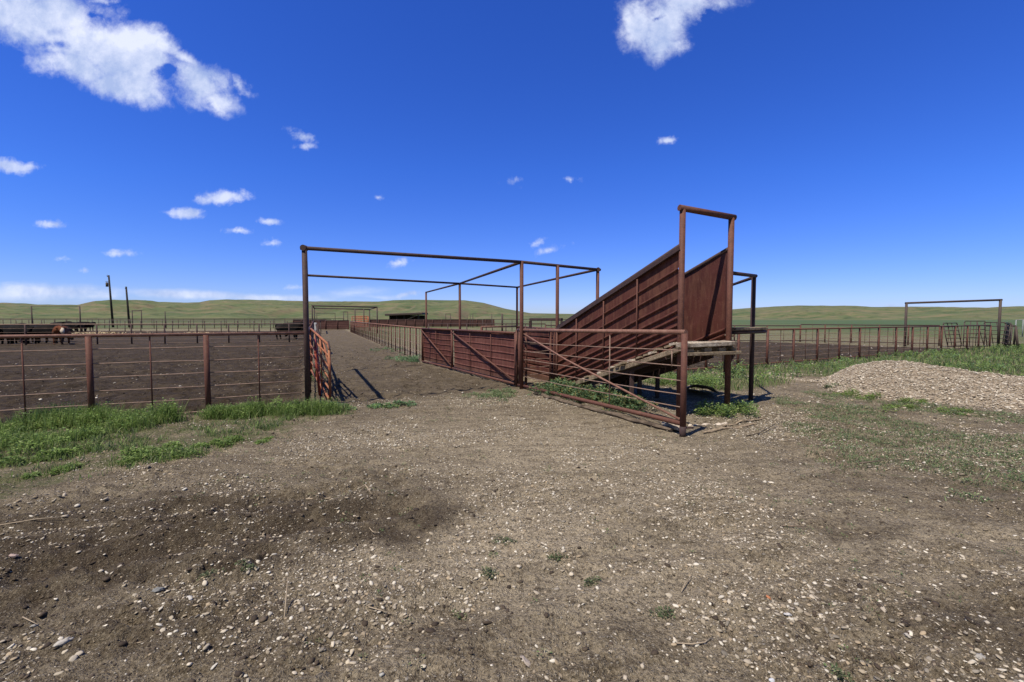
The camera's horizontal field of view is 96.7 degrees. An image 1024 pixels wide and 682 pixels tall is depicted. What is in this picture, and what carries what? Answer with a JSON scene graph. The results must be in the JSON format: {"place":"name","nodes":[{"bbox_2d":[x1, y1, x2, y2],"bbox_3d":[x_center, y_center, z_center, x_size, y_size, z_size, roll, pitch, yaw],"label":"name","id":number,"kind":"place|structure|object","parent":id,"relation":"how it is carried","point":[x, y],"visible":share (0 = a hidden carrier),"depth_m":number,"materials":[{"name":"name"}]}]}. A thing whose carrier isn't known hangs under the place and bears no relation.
{"place":"outdoors","nodes":[
{"label":"outdoors","id":0,"kind":"place"},
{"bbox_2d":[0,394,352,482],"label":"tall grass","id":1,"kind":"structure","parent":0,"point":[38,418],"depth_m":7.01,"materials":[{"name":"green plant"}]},
{"bbox_2d":[352,316,368,326],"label":"tube gate","id":2,"kind":"structure","parent":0,"point":[362,321],"depth_m":84.87,"materials":[{"name":"metal"}]},
{"bbox_2d":[0,299,1023,681],"bbox_3d":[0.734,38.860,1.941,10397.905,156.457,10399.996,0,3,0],"label":"ground","id":3,"kind":"structure","parent":0,"point":[440,659],"depth_m":3.76,"materials":[{"name":"brown soil"}]},
{"bbox_2d":[9,554,18,557],"bbox_3d":[-3.440,1.482,3.139,0.066,0.028,0.035,0,3,0],"label":"stone","id":4,"kind":"object","parent":3,"relation":"on","point":[12,555],"visible":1,"depth_m":3.13,"materials":[{"name":"white stone"}]},
{"bbox_2d":[0,323,28,343],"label":"cow","id":5,"kind":"object","parent":3,"relation":"on","point":[1,326],"visible":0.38,"depth_m":30.28},
{"bbox_2d":[0,325,36,343],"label":"cow","id":6,"kind":"object","parent":3,"relation":"on","point":[30,328],"visible":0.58,"depth_m":29.56},
{"bbox_2d":[22,325,47,342],"bbox_3d":[-32.879,-0.522,31.035,2.428,1.321,0.708,0,3,5],"label":"cow","id":7,"kind":"object","parent":3,"relation":"on","point":[46,340],"visible":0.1,"depth_m":30.91},
{"bbox_2d":[0,516,70,524],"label":"twig","id":8,"kind":"object","parent":3,"relation":"on","point":[33,519],"visible":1,"depth_m":3.77,"materials":[{"name":"brown wood"}]},
{"bbox_2d":[28,325,73,343],"bbox_3d":[-30.706,-0.466,30.281,2.477,1.283,0.745,-1,3,-12],"label":"cow","id":9,"kind":"object","parent":3,"relation":"on","point":[42,329],"visible":0.39,"depth_m":29.95},
{"bbox_2d":[31,306,81,332],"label":"distant frame","id":10,"kind":"object","parent":3,"relation":"on","point":[79,317],"visible":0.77,"depth_m":48.91,"materials":[{"name":"brown metal"}]},
{"bbox_2d":[52,325,70,343],"bbox_3d":[-29.334,-0.403,29.591,0.777,1.227,2.463,-2,4,-36],"label":"cow","id":11,"kind":"object","parent":3,"relation":"on","point":[58,329],"visible":0.64,"depth_m":29.12},
{"bbox_2d":[53,637,73,646],"bbox_3d":[-2.349,1.576,2.385,0.040,0.030,0.082,3,4,44],"label":"stone","id":12,"kind":"object","parent":3,"relation":"on","point":[62,642],"visible":1,"depth_m":2.38,"materials":[{"name":"white stone"}]},
{"bbox_2d":[61,321,82,331],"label":"cow","id":13,"kind":"object","parent":3,"relation":"on","point":[76,327],"visible":0.61,"depth_m":51.73},
{"bbox_2d":[76,322,94,331],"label":"cow","id":14,"kind":"object","parent":3,"relation":"on","point":[84,327],"visible":0.48,"depth_m":53.86},
{"bbox_2d":[82,322,95,330],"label":"cow","id":15,"kind":"object","parent":3,"relation":"on","point":[89,326],"visible":0.41,"depth_m":60.47},
{"bbox_2d":[105,275,113,326],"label":"utility pole","id":16,"kind":"object","parent":3,"relation":"on","point":[111,306],"visible":0.93,"depth_m":84.61,"materials":[{"name":"brown wood"}]},
{"bbox_2d":[125,287,130,326],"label":"utility pole","id":17,"kind":"object","parent":3,"relation":"on","point":[128,313],"visible":0.8,"depth_m":84.67,"materials":[{"name":"brown wood"}]},
{"bbox_2d":[131,310,142,328],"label":"distant frame","id":18,"kind":"object","parent":3,"relation":"on","point":[141,317],"visible":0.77,"depth_m":73.85,"materials":[{"name":"brown metal"}]},
{"bbox_2d":[0,332,304,424],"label":"pipe fence","id":19,"kind":"object","parent":3,"relation":"on","point":[90,377],"visible":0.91,"depth_m":7.64,"materials":[{"name":"metal"}]},
{"bbox_2d":[152,587,164,592],"bbox_3d":[-2.212,1.551,2.835,0.037,0.026,0.082,2,4,39],"label":"stone","id":20,"kind":"object","parent":3,"relation":"on","point":[157,589],"visible":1,"depth_m":2.83,"materials":[{"name":"grey stone"}]},
{"bbox_2d":[0,323,318,344],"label":"pipe fence","id":21,"kind":"object","parent":3,"relation":"on","point":[164,331],"visible":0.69,"depth_m":30.38,"materials":[{"name":"metal"}]},
{"bbox_2d":[72,331,246,333],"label":"spilled hay","id":22,"kind":"object","parent":3,"relation":"on","point":[110,332],"visible":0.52,"depth_m":49.40},
{"bbox_2d":[0,319,330,328],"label":"pipe fence","id":23,"kind":"object","parent":3,"relation":"on","point":[28,322],"visible":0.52,"depth_m":75.13,"materials":[{"name":"brown metal"}]},
{"bbox_2d":[0,318,342,325],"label":"pipe fence","id":24,"kind":"object","parent":3,"relation":"on","point":[167,318],"visible":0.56,"depth_m":103.50,"materials":[{"name":"brown metal"}]},
{"bbox_2d":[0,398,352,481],"bbox_3d":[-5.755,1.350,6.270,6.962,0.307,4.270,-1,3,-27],"label":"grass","id":25,"kind":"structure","parent":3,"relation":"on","point":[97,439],"depth_m":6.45,"materials":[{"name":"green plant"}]},
{"bbox_2d":[197,567,223,579],"bbox_3d":[-1.976,1.526,2.989,0.163,0.054,0.156,0,3,0],"label":"weed clump","id":26,"kind":"object","parent":3,"relation":"on","point":[206,573],"visible":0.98,"depth_m":2.98,"materials":[{"name":"green plant"}]},
{"bbox_2d":[109,321,320,332],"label":"pipe fence","id":27,"kind":"object","parent":3,"relation":"on","point":[204,326],"visible":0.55,"depth_m":51.16,"materials":[{"name":"brown metal"}]},
{"bbox_2d":[234,559,256,571],"bbox_3d":[-1.802,1.497,3.060,0.196,0.068,0.117,2,3,32],"label":"weed clump","id":28,"kind":"object","parent":3,"relation":"on","point":[244,564],"visible":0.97,"depth_m":3.04,"materials":[{"name":"green plant"}]},
{"bbox_2d":[284,578,287,617],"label":"twig","id":29,"kind":"object","parent":3,"relation":"on","point":[285,599],"visible":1,"depth_m":2.68,"materials":[{"name":"beige wood"}]},
{"bbox_2d":[275,322,302,338],"bbox_3d":[-17.678,-0.845,36.531,2.601,1.415,0.758,0,3,-6],"label":"cow","id":30,"kind":"object","parent":3,"relation":"on","point":[284,327],"visible":0.66,"depth_m":36.23},
{"bbox_2d":[293,320,311,324],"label":"sheeted fence","id":31,"kind":"object","parent":3,"relation":"on","point":[310,321],"visible":0.09,"depth_m":75.93,"materials":[{"name":"brown metal"}]},
{"bbox_2d":[309,327,311,391],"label":"pipe fence","id":32,"kind":"object","parent":3,"relation":"on","point":[309,360],"visible":0.29,"depth_m":10.53,"materials":[{"name":"red metal"}]},
{"bbox_2d":[309,328,331,399],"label":"tube gate","id":33,"kind":"structure","parent":32,"relation":"attached to","point":[328,358],"depth_m":10.07,"materials":[{"name":"orange metal"}]},
{"bbox_2d":[309,320,313,359],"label":"pipe fence","id":34,"kind":"object","parent":3,"relation":"on","point":[312,325],"visible":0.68,"depth_m":20.71,"materials":[{"name":"metal"}]},
{"bbox_2d":[314,336,320,395],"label":"tube gate","id":35,"kind":"structure","parent":3,"relation":"on","point":[316,356],"depth_m":9.71,"materials":[{"name":"metal"}]},
{"bbox_2d":[314,322,324,354],"bbox_3d":[-9.105,-0.071,21.294,0.324,1.615,2.068,-2,3,-33],"label":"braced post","id":36,"kind":"object","parent":3,"relation":"on","point":[315,327],"visible":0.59,"depth_m":20.90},
{"bbox_2d":[315,320,349,329],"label":"sheeted fence","id":37,"kind":"object","parent":3,"relation":"on","point":[334,324],"visible":0.82,"depth_m":67.96,"materials":[{"name":"brown metal"}]},
{"bbox_2d":[311,305,377,333],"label":"overhead frame","id":38,"kind":"object","parent":3,"relation":"on","point":[354,309],"visible":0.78,"depth_m":49.89,"materials":[{"name":"brown metal"}]},
{"bbox_2d":[331,402,399,409],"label":"weeds","id":39,"kind":"object","parent":3,"relation":"on","point":[377,405],"visible":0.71,"depth_m":8.67,"materials":[{"name":"green plant"}]},
{"bbox_2d":[350,321,423,360],"bbox_3d":[-11.652,-0.682,36.771,0.092,1.602,42.072,-1,3,-23],"label":"pipe fence","id":40,"kind":"object","parent":3,"relation":"on","point":[372,330],"visible":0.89,"depth_m":26.83,"materials":[{"name":"metal"}]},
{"bbox_2d":[421,328,451,368],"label":"sheeted gate","id":41,"kind":"structure","parent":40,"relation":"attached to","point":[436,348],"depth_m":16.20,"materials":[{"name":"red metal"}]},
{"bbox_2d":[369,346,406,354],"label":"weeds","id":42,"kind":"object","parent":3,"relation":"on","point":[390,349],"visible":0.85,"depth_m":24.30,"materials":[{"name":"green plant"}]},
{"bbox_2d":[384,354,420,361],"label":"weeds","id":43,"kind":"object","parent":3,"relation":"on","point":[413,359],"visible":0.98,"depth_m":18.03,"materials":[{"name":"green plant"}]},
{"bbox_2d":[393,400,416,406],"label":"weeds","id":44,"kind":"object","parent":3,"relation":"on","point":[403,402],"visible":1,"depth_m":8.95,"materials":[{"name":"green plant"}]},
{"bbox_2d":[385,312,427,318],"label":"open shed","id":45,"kind":"structure","parent":3,"relation":"on","point":[420,315],"depth_m":101.87,"materials":[{"name":"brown wood"}]},
{"bbox_2d":[370,319,494,326],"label":"sheeted fence","id":46,"kind":"object","parent":3,"relation":"on","point":[412,322],"visible":0.72,"depth_m":88.88,"materials":[{"name":"brown metal"}]},
{"bbox_2d":[300,245,600,402],"bbox_3d":[-2.904,-0.512,16.421,8.012,3.382,14.551,-1,3,-17],"label":"overhead frame","id":47,"kind":"object","parent":3,"relation":"on","point":[305,249],"visible":0.83,"depth_m":10.91,"materials":[{"name":"brown metal"}]},
{"bbox_2d":[16,345,920,395],"bbox_3d":[-3.705,0.594,21.843,52.417,0.263,24.106,0,3,0],"label":"pen rubble","id":48,"kind":"object","parent":3,"relation":"on","point":[284,356],"visible":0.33,"depth_m":19.34,"materials":[{"name":"stone"}]},
{"bbox_2d":[428,323,545,330],"bbox_3d":[-1.948,-0.564,34.514,9.046,1.548,0.094,0,3,6],"label":"pipe fence","id":49,"kind":"object","parent":3,"relation":"on","point":[483,323],"visible":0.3,"depth_m":34.48,"materials":[{"name":"metal"}]},
{"bbox_2d":[462,386,516,402],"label":"weeds","id":50,"kind":"object","parent":3,"relation":"on","point":[499,394],"visible":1,"depth_m":9.97,"materials":[{"name":"green plant"}]},
{"bbox_2d":[481,566,498,577],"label":"weed clump","id":51,"kind":"object","parent":3,"relation":"on","point":[489,570],"visible":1,"depth_m":3.01,"materials":[{"name":"green plant"}]},
{"bbox_2d":[480,325,516,329],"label":"pipe fence","id":52,"kind":"object","parent":3,"relation":"on","point":[481,327],"visible":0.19,"depth_m":18.61,"materials":[{"name":"metal"}]},
{"bbox_2d":[501,314,502,330],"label":"fence post","id":53,"kind":"object","parent":3,"relation":"on","point":[501,322],"visible":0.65,"depth_m":59.86,"materials":[{"name":"brown metal"}]},
{"bbox_2d":[492,534,516,544],"bbox_3d":[-0.069,1.521,3.465,0.177,0.039,0.164,2,4,36],"label":"weed clump","id":54,"kind":"object","parent":3,"relation":"on","point":[506,539],"visible":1,"depth_m":3.48,"materials":[{"name":"green plant"}]},
{"bbox_2d":[0,354,1023,681],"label":"pebbles","id":55,"kind":"object","parent":3,"relation":"on","point":[590,536],"visible":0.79,"depth_m":3.34,"materials":[{"name":"stone"}]},
{"bbox_2d":[0,345,1023,681],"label":"soil clods","id":56,"kind":"object","parent":3,"relation":"on","point":[364,623],"visible":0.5,"depth_m":2.76,"materials":[{"name":"soil"}]},
{"bbox_2d":[13,387,1022,681],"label":"sprigs","id":57,"kind":"object","parent":3,"relation":"on","point":[615,529],"visible":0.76,"depth_m":4.18,"materials":[{"name":"green plant"}]},
{"bbox_2d":[515,330,526,386],"bbox_3d":[0.232,0.485,11.325,0.296,1.500,0.102,0,3,0],"label":"corner post","id":58,"kind":"object","parent":3,"relation":"on","point":[516,358],"visible":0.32,"depth_m":11.29,"materials":[{"name":"metal"}]},
{"bbox_2d":[451,329,514,384],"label":"sheeted gate","id":59,"kind":"structure","parent":58,"relation":"attached to","point":[490,353],"depth_m":12.90,"materials":[{"name":"red metal"}]},
{"bbox_2d":[517,329,693,436],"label":"rod gate","id":60,"kind":"structure","parent":58,"relation":"attached to","point":[681,421],"depth_m":7.56,"materials":[{"name":"metal"}]},
{"bbox_2d":[482,319,565,330],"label":"pipe fence","id":61,"kind":"object","parent":3,"relation":"on","point":[510,319],"visible":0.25,"depth_m":61.91,"materials":[{"name":"brown metal"}]},
{"bbox_2d":[520,654,530,666],"bbox_3d":[0.068,1.581,2.252,0.072,0.038,0.046,3,4,43],"label":"stone","id":62,"kind":"object","parent":3,"relation":"on","point":[526,661],"visible":1,"depth_m":2.24,"materials":[{"name":"beige stone"}]},
{"bbox_2d":[518,328,552,380],"bbox_3d":[0.661,0.413,12.755,0.080,1.502,2.330,-1,3,-24],"label":"sheeted fence","id":63,"kind":"object","parent":3,"relation":"on","point":[531,348],"visible":0.62,"depth_m":12.62,"materials":[{"name":"red metal"}]},
{"bbox_2d":[517,326,554,332],"bbox_3d":[1.137,0.268,15.927,0.116,1.474,7.829,-1,3,-14],"label":"sheeted fence","id":64,"kind":"object","parent":3,"relation":"on","point":[527,327],"depth_m":16.75,"materials":[{"name":"brown metal"}]},
{"bbox_2d":[523,332,554,383],"bbox_3d":[0.693,0.482,11.332,1.131,1.506,0.060,-2,4,-35],"label":"rod fence","id":65,"kind":"object","parent":3,"relation":"on","point":[550,335],"visible":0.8,"depth_m":11.49,"materials":[{"name":"metal"}]},
{"bbox_2d":[529,318,562,328],"bbox_3d":[1.084,0.162,14.726,0.119,1.805,1.496,-3,4,-43],"label":"drop gate frame","id":66,"kind":"object","parent":3,"relation":"on","point":[542,319],"visible":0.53,"depth_m":14.75,"materials":[{"name":"brown metal"}]},
{"bbox_2d":[547,551,566,560],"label":"weed clump","id":67,"kind":"object","parent":3,"relation":"on","point":[555,556],"visible":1,"depth_m":3.23,"materials":[{"name":"green plant"}]},
{"bbox_2d":[581,575,601,586],"bbox_3d":[0.509,1.554,2.945,0.164,0.032,0.102,-2,3,-28],"label":"weed clump","id":68,"kind":"object","parent":3,"relation":"on","point":[590,580],"visible":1,"depth_m":2.95,"materials":[{"name":"green plant"}]},
{"bbox_2d":[527,377,657,412],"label":"broadleaf weeds","id":69,"kind":"object","parent":3,"relation":"on","point":[620,401],"visible":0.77,"depth_m":9.51,"materials":[{"name":"green plant"}]},
{"bbox_2d":[533,392,672,430],"bbox_3d":[1.445,1.247,8.508,0.145,0.105,3.889,-2,3,-29],"label":"timber","id":70,"kind":"object","parent":3,"relation":"on","point":[625,417],"visible":0.96,"depth_m":7.95,"materials":[{"name":"brown wood"}]},
{"bbox_2d":[555,204,740,416],"bbox_3d":[2.507,-0.489,9.752,1.388,3.803,4.542,-1,3,-25],"label":"loading chute","id":71,"kind":"object","parent":3,"relation":"on","point":[663,292],"visible":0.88,"depth_m":8.61,"materials":[{"name":"brown metal"}]},
{"bbox_2d":[725,327,767,336],"bbox_3d":[4.127,-0.099,9.355,1.244,0.388,1.615,-2,4,-36],"label":"catwalk","id":72,"kind":"object","parent":71,"relation":"attached to","point":[750,330],"visible":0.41,"depth_m":8.67,"materials":[{"name":"grey wood"}]},
{"bbox_2d":[649,605,675,618],"bbox_3d":[0.864,1.562,2.621,0.165,0.029,0.120,0,3,0],"label":"weed clump","id":73,"kind":"object","parent":3,"relation":"on","point":[661,610],"visible":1,"depth_m":2.62,"materials":[{"name":"green plant"}]},
{"bbox_2d":[661,422,678,430],"bbox_3d":[2.456,1.302,6.965,0.178,0.106,0.362,-2,3,-32],"label":"timber","id":74,"kind":"object","parent":3,"relation":"on","point":[674,426],"visible":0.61,"depth_m":6.91,"materials":[{"name":"grey wood"}]},
{"bbox_2d":[545,325,800,341],"bbox_3d":[11.548,-0.449,33.270,18.257,1.414,0.106,0,3,5],"label":"pipe fence","id":75,"kind":"object","parent":3,"relation":"on","point":[799,340],"visible":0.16,"depth_m":32.68,"materials":[{"name":"metal"}]},
{"bbox_2d":[635,372,722,388],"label":"weeds","id":76,"kind":"object","parent":3,"relation":"on","point":[699,377],"visible":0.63,"depth_m":11.67,"materials":[{"name":"green plant"}]},
{"bbox_2d":[676,637,711,644],"bbox_3d":[0.964,1.573,2.381,0.213,0.011,0.038,-1,3,-12],"label":"twig","id":77,"kind":"object","parent":3,"relation":"on","point":[693,643],"visible":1,"depth_m":2.37,"materials":[{"name":"beige wood"}]},
{"bbox_2d":[687,384,718,393],"bbox_3d":[4.263,1.041,10.335,0.602,0.221,1.432,1,3,15],"label":"tire","id":78,"kind":"object","parent":3,"relation":"on","point":[712,389],"visible":0.91,"depth_m":10.07,"materials":[{"name":"black rubber"}]},
{"bbox_2d":[688,422,726,425],"bbox_3d":[3.175,1.368,7.378,0.735,0.085,0.103,-1,3,-14],"label":"timber","id":79,"kind":"object","parent":3,"relation":"on","point":[718,423],"visible":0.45,"depth_m":7.38,"materials":[{"name":"brown wood"}]},
{"bbox_2d":[692,398,725,416],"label":"weeds","id":80,"kind":"object","parent":3,"relation":"on","point":[705,409],"visible":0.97,"depth_m":8.03,"materials":[{"name":"green plant"}]},
{"bbox_2d":[702,423,754,432],"bbox_3d":[3.347,1.344,7.015,1.187,0.067,0.079,-2,3,-28],"label":"pole","id":81,"kind":"object","parent":3,"relation":"on","point":[721,428],"visible":0.92,"depth_m":6.94,"materials":[{"name":"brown wood"}]},
{"bbox_2d":[712,398,760,417],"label":"weeds","id":82,"kind":"object","parent":3,"relation":"on","point":[738,406],"visible":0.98,"depth_m":7.97,"materials":[{"name":"green plant"}]},
{"bbox_2d":[723,271,757,400],"bbox_3d":[5.144,-0.016,10.325,0.572,2.800,4.677,1,3,24],"label":"side frame","id":83,"kind":"object","parent":3,"relation":"on","point":[752,277],"visible":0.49,"depth_m":9.34,"materials":[{"name":"brown metal"}]},
{"bbox_2d":[721,418,765,425],"bbox_3d":[3.815,1.318,7.456,1.100,0.071,0.062,-1,3,-27],"label":"pole","id":84,"kind":"object","parent":3,"relation":"on","point":[741,421],"visible":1,"depth_m":7.40,"materials":[{"name":"grey wood"}]},
{"bbox_2d":[745,424,774,435],"bbox_3d":[3.773,1.339,6.824,0.910,0.058,0.090,-2,4,-36],"label":"twig","id":85,"kind":"object","parent":3,"relation":"on","point":[759,432],"visible":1,"depth_m":6.66,"materials":[{"name":"brown wood"}]},
{"bbox_2d":[782,525,807,526],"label":"twig","id":86,"kind":"object","parent":3,"relation":"on","point":[793,526],"visible":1,"depth_m":3.66,"materials":[{"name":"brown wood"}]},
{"bbox_2d":[669,325,991,373],"bbox_3d":[15.854,0.203,19.683,25.192,1.628,0.113,-2,3,-28],"label":"pipe fence","id":87,"kind":"object","parent":3,"relation":"on","point":[793,334],"visible":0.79,"depth_m":18.89,"materials":[{"name":"metal"}]},
{"bbox_2d":[822,383,843,387],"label":"weeds","id":88,"kind":"object","parent":3,"relation":"on","point":[826,386],"visible":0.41,"depth_m":11.03,"materials":[{"name":"plant"}]},
{"bbox_2d":[646,343,1023,392],"bbox_3d":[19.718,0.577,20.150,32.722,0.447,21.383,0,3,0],"label":"meadow grass","id":89,"kind":"structure","parent":3,"relation":"on","point":[1002,352],"depth_m":15.79,"materials":[{"name":"green plant"}]},
{"bbox_2d":[827,662,854,681],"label":"weed clump","id":90,"kind":"object","parent":3,"relation":"on","point":[839,673],"visible":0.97,"depth_m":2.17,"materials":[{"name":"green plant"}]},
{"bbox_2d":[708,360,1023,410],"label":"gravel pile","id":91,"kind":"object","parent":3,"relation":"on","point":[891,380],"visible":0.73,"depth_m":10.06,"materials":[{"name":"gravel"}]},
{"bbox_2d":[800,324,940,345],"bbox_3d":[23.546,-0.345,30.366,7.380,1.511,0.099,2,4,36],"label":"pipe fence","id":92,"kind":"object","parent":3,"relation":"on","point":[923,337],"visible":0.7,"depth_m":30.07,"materials":[{"name":"metal"}]},
{"bbox_2d":[822,388,973,415],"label":"weeds","id":93,"kind":"object","parent":3,"relation":"on","point":[850,393],"visible":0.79,"depth_m":9.09,"materials":[{"name":"green plant"}]},
{"bbox_2d":[773,389,1023,502],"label":"creeping cover","id":94,"kind":"object","parent":3,"relation":"on","point":[904,436],"visible":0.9,"depth_m":6.33,"materials":[{"name":"green plant"}]},
{"bbox_2d":[857,460,883,464],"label":"twig","id":95,"kind":"object","parent":94,"relation":"on","point":[869,462],"visible":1,"depth_m":5.25,"materials":[{"name":"brown wood"}]},
{"bbox_2d":[943,323,961,346],"bbox_3d":[26.487,-0.387,27.367,1.762,1.432,0.245,-1,3,-23],"label":"corral panel","id":96,"kind":"object","parent":3,"relation":"on","point":[950,338],"visible":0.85,"depth_m":27.25,"materials":[{"name":"metal"}]},
{"bbox_2d":[903,299,1002,346],"bbox_3d":[25.773,-0.939,26.686,4.767,3.011,0.127,1,3,12],"label":"overhead frame","id":97,"kind":"object","parent":3,"relation":"on","point":[983,300],"visible":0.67,"depth_m":26.43,"materials":[{"name":"brown metal"}]},
{"bbox_2d":[962,321,985,346],"bbox_3d":[27.686,-0.442,27.264,0.948,1.552,0.210,3,4,43],"label":"corral panel","id":98,"kind":"object","parent":3,"relation":"on","point":[976,333],"visible":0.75,"depth_m":27.22,"materials":[{"name":"metal"}]},
{"bbox_2d":[975,653,985,659],"bbox_3d":[2.328,1.571,2.264,0.054,0.017,0.037,0,3,0],"label":"stone","id":99,"kind":"object","parent":3,"relation":"on","point":[979,656],"visible":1,"depth_m":2.26,"materials":[{"name":"white stone"}]},
{"bbox_2d":[967,455,1009,461],"bbox_3d":[5.734,1.420,5.475,0.016,0.027,0.370,-2,4,-37],"label":"twig","id":100,"kind":"object","parent":3,"relation":"on","point":[986,458],"visible":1,"depth_m":5.49,"materials":[{"name":"beige wood"}]},
{"bbox_2d":[984,322,1008,346],"bbox_3d":[28.890,-0.397,27.166,0.181,1.472,1.189,-1,3,-12],"label":"corral panel","id":101,"kind":"object","parent":3,"relation":"on","point":[995,330],"visible":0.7,"depth_m":27.20,"materials":[{"name":"metal"}]},
{"bbox_2d":[1002,322,1011,346],"bbox_3d":[28.597,-0.345,26.318,0.167,1.452,3.452,3,4,44],"label":"corral panel","id":102,"kind":"object","parent":3,"relation":"on","point":[1008,335],"visible":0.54,"depth_m":26.04,"materials":[{"name":"grey metal"}]},
{"bbox_2d":[1005,324,1012,347],"bbox_3d":[28.499,-0.285,26.121,0.130,1.352,3.431,3,4,44],"label":"corral panel","id":103,"kind":"object","parent":3,"relation":"on","point":[1010,336],"visible":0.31,"depth_m":24.98,"materials":[{"name":"metal"}]},
{"bbox_2d":[1006,325,1018,347],"bbox_3d":[28.262,-0.205,25.617,0.532,1.368,0.499,0,3,0],"label":"leaning post","id":104,"kind":"object","parent":3,"relation":"on","point":[1015,337],"visible":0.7,"depth_m":25.55,"materials":[{"name":"grey wood"}]},
{"bbox_2d":[0,0,1023,313],"label":"sky","id":105,"kind":"structure","parent":0,"point":[869,153],"materials":[{"name":"blue"}]}
]}

